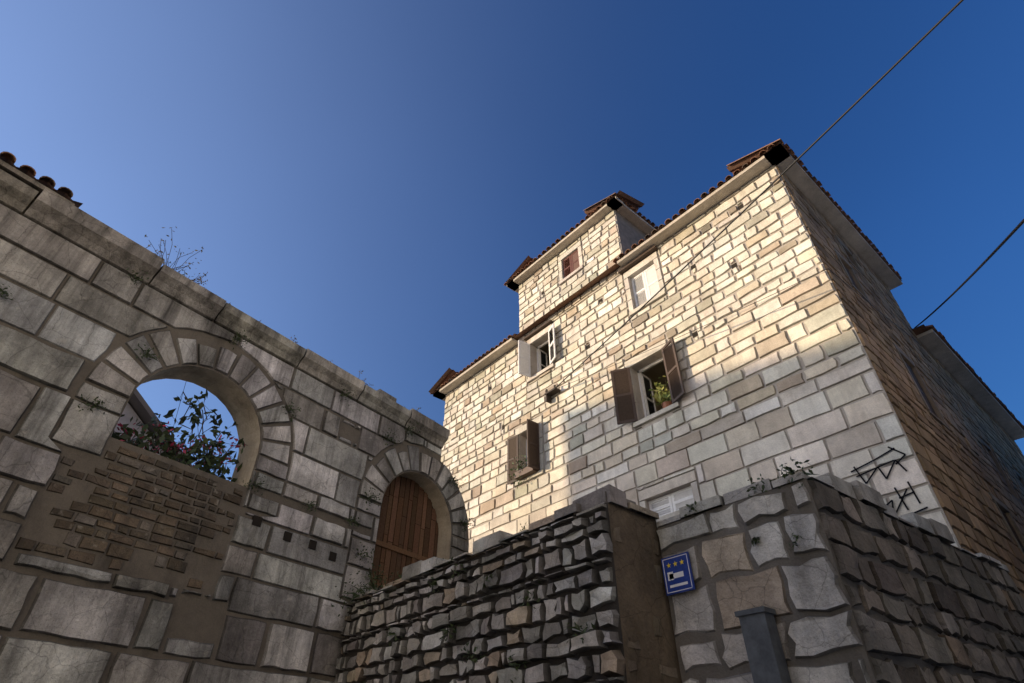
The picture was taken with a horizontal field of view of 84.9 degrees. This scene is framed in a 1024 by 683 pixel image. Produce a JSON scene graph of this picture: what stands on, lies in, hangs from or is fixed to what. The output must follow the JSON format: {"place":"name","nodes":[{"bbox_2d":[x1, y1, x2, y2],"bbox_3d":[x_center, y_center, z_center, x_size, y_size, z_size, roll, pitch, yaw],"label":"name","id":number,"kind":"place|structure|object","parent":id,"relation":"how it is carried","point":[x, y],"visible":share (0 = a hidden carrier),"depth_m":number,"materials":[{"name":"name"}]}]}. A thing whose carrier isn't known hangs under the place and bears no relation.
{"place":"outdoors","nodes":[
{"label":"outdoors","id":0,"kind":"place"},
{"bbox_2d":[111,389,192,466],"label":"house","id":1,"kind":"structure","parent":0,"point":[138,407],"depth_m":11.83,"materials":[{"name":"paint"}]},
{"bbox_2d":[141,383,232,444],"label":"wires","id":2,"kind":"object","parent":1,"relation":"attached to","point":[176,416],"visible":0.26,"depth_m":11.45,"materials":[{"name":"black"}]},
{"bbox_2d":[0,0,1023,480],"label":"sky","id":3,"kind":"structure","parent":0,"point":[365,182],"materials":[{"name":"blue"}]},
{"bbox_2d":[340,478,1023,682],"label":"stone wall","id":4,"kind":"structure","parent":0,"point":[702,674],"depth_m":5.33,"materials":[{"name":"grey stone"}]},
{"label":"paving","id":5,"kind":"structure","parent":0,"visible":0},
{"bbox_2d":[0,199,468,682],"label":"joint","id":6,"kind":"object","parent":5,"relation":"on","point":[196,618],"visible":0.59,"depth_m":7.41,"materials":[{"name":"grey concrete"}]},
{"bbox_2d":[0,151,82,207],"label":"roof tiles","id":7,"kind":"object","parent":6,"relation":"on","point":[25,174],"visible":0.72,"depth_m":7.35,"materials":[{"name":"brown ceramic"}]},
{"bbox_2d":[111,387,247,481],"bbox_3d":[-4.993,1.452,8.406,1.264,1.581,2.222,-24,-44,28],"label":"shrub","id":8,"kind":"object","parent":6,"relation":"attached to","point":[208,461],"visible":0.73,"depth_m":8.42,"materials":[{"name":"green plant"}]},
{"bbox_2d":[0,169,468,682],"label":"ruin wall stones","id":9,"kind":"object","parent":6,"relation":"attached to","point":[48,226],"visible":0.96,"depth_m":7.58,"materials":[{"name":"grey stone"}]},
{"bbox_2d":[169,422,358,632],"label":"wall holes","id":10,"kind":"object","parent":6,"relation":"in","point":[257,520],"visible":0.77,"depth_m":8.62,"materials":[{"name":"black"}]},
{"bbox_2d":[145,227,434,420],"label":"wall weeds","id":11,"kind":"object","parent":6,"relation":"on","point":[166,262],"visible":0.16,"depth_m":8.84,"materials":[{"name":"green plant"}]},
{"bbox_2d":[370,476,438,588],"bbox_3d":[-2.130,3.832,11.061,1.960,2.380,0.055,40,-53,-39],"label":"plank door","id":12,"kind":"structure","parent":6,"relation":"in","point":[407,532],"depth_m":11.17,"materials":[{"name":"brown wood"}]},
{"bbox_2d":[0,268,818,682],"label":"wall plants","id":13,"kind":"object","parent":6,"relation":"attached to","point":[362,590],"depth_m":7.68,"materials":[{"name":"green plant"}]},
{"bbox_2d":[334,472,1023,682],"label":"terrace wall stones","id":14,"kind":"object","parent":5,"relation":"on","point":[648,636],"visible":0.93,"depth_m":5.54,"materials":[{"name":"grey stone"}]},
{"bbox_2d":[661,552,694,595],"bbox_3d":[1.678,2.353,5.676,0.023,0.360,0.330,28,-46,-31],"label":"apartment sign","id":15,"kind":"object","parent":14,"relation":"attached to","point":[678,574],"visible":1,"depth_m":5.66,"materials":[{"name":"blue metal"}]},
{"bbox_2d":[441,165,1023,593],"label":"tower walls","id":16,"kind":"structure","parent":5,"relation":"on","point":[629,233],"depth_m":12.96,"materials":[{"name":"beige stone"}]},
{"bbox_2d":[544,385,560,403],"bbox_3d":[1.169,1.489,15.931,0.260,0.410,0.440,28,-46,-31],"label":"cable bracket","id":17,"kind":"object","parent":16,"relation":"attached to","point":[549,394],"visible":0.98,"depth_m":15.93,"materials":[{"name":"metal"}]},
{"bbox_2d":[508,375,671,488],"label":"window plants","id":18,"kind":"object","parent":16,"relation":"in","point":[527,471],"depth_m":13.50,"materials":[{"name":"green plant"}]},
{"bbox_2d":[540,268,671,410],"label":"tower interiors","id":19,"kind":"object","parent":16,"relation":"in","point":[655,373],"visible":0.01,"depth_m":15.35,"materials":[{"name":"black"}]},
{"bbox_2d":[489,203,743,429],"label":"wall holes","id":20,"kind":"object","parent":16,"relation":"in","point":[734,265],"visible":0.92,"depth_m":13.84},
{"bbox_2d":[441,166,959,552],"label":"facade stones","id":21,"kind":"object","parent":16,"relation":"attached to","point":[824,426],"visible":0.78,"depth_m":12.75,"materials":[{"name":"beige stone"}]},
{"bbox_2d":[428,138,1023,439],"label":"roof tiles and cornices","id":22,"kind":"object","parent":16,"relation":"on","point":[750,167],"visible":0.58,"depth_m":15.96,"materials":[{"name":"stone"}]},
{"bbox_2d":[507,245,1023,551],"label":"windows","id":23,"kind":"structure","parent":16,"relation":"attached to","point":[624,402],"depth_m":14.13,"materials":[{"name":"brown wood"}]},
{"bbox_2d":[554,0,1023,388],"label":"overhead cables","id":24,"kind":"object","parent":16,"relation":"attached to","point":[1019,225],"visible":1,"depth_m":8.89,"materials":[{"name":"black plastic"}]},
{"bbox_2d":[850,446,927,512],"bbox_3d":[5.795,2.320,8.613,0.001,1.367,0.877,28,-46,-31],"label":"graffiti tag","id":25,"kind":"object","parent":16,"relation":"attached to","point":[896,463],"visible":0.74,"depth_m":8.71,"materials":[{"name":"paint"}]},
{"bbox_2d":[775,165,1023,599],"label":"tower stones","id":26,"kind":"object","parent":16,"relation":"attached to","point":[946,447],"visible":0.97,"depth_m":11.02,"materials":[{"name":"beige stone"}]},
{"bbox_2d":[734,606,790,682],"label":"post","id":27,"kind":"object","parent":5,"relation":"on","point":[765,653],"visible":1,"depth_m":4.67,"materials":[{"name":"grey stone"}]},
{"bbox_2d":[979,437,1023,505],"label":"adjacent house walls","id":28,"kind":"structure","parent":5,"relation":"on","point":[1006,479],"depth_m":14.44,"materials":[{"name":"brown stone"}]},
{"bbox_2d":[921,343,1023,526],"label":"adjacent house stones","id":29,"kind":"object","parent":28,"relation":"attached to","point":[988,429],"visible":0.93,"depth_m":15.45,"materials":[{"name":"grey stone"}]}
]}

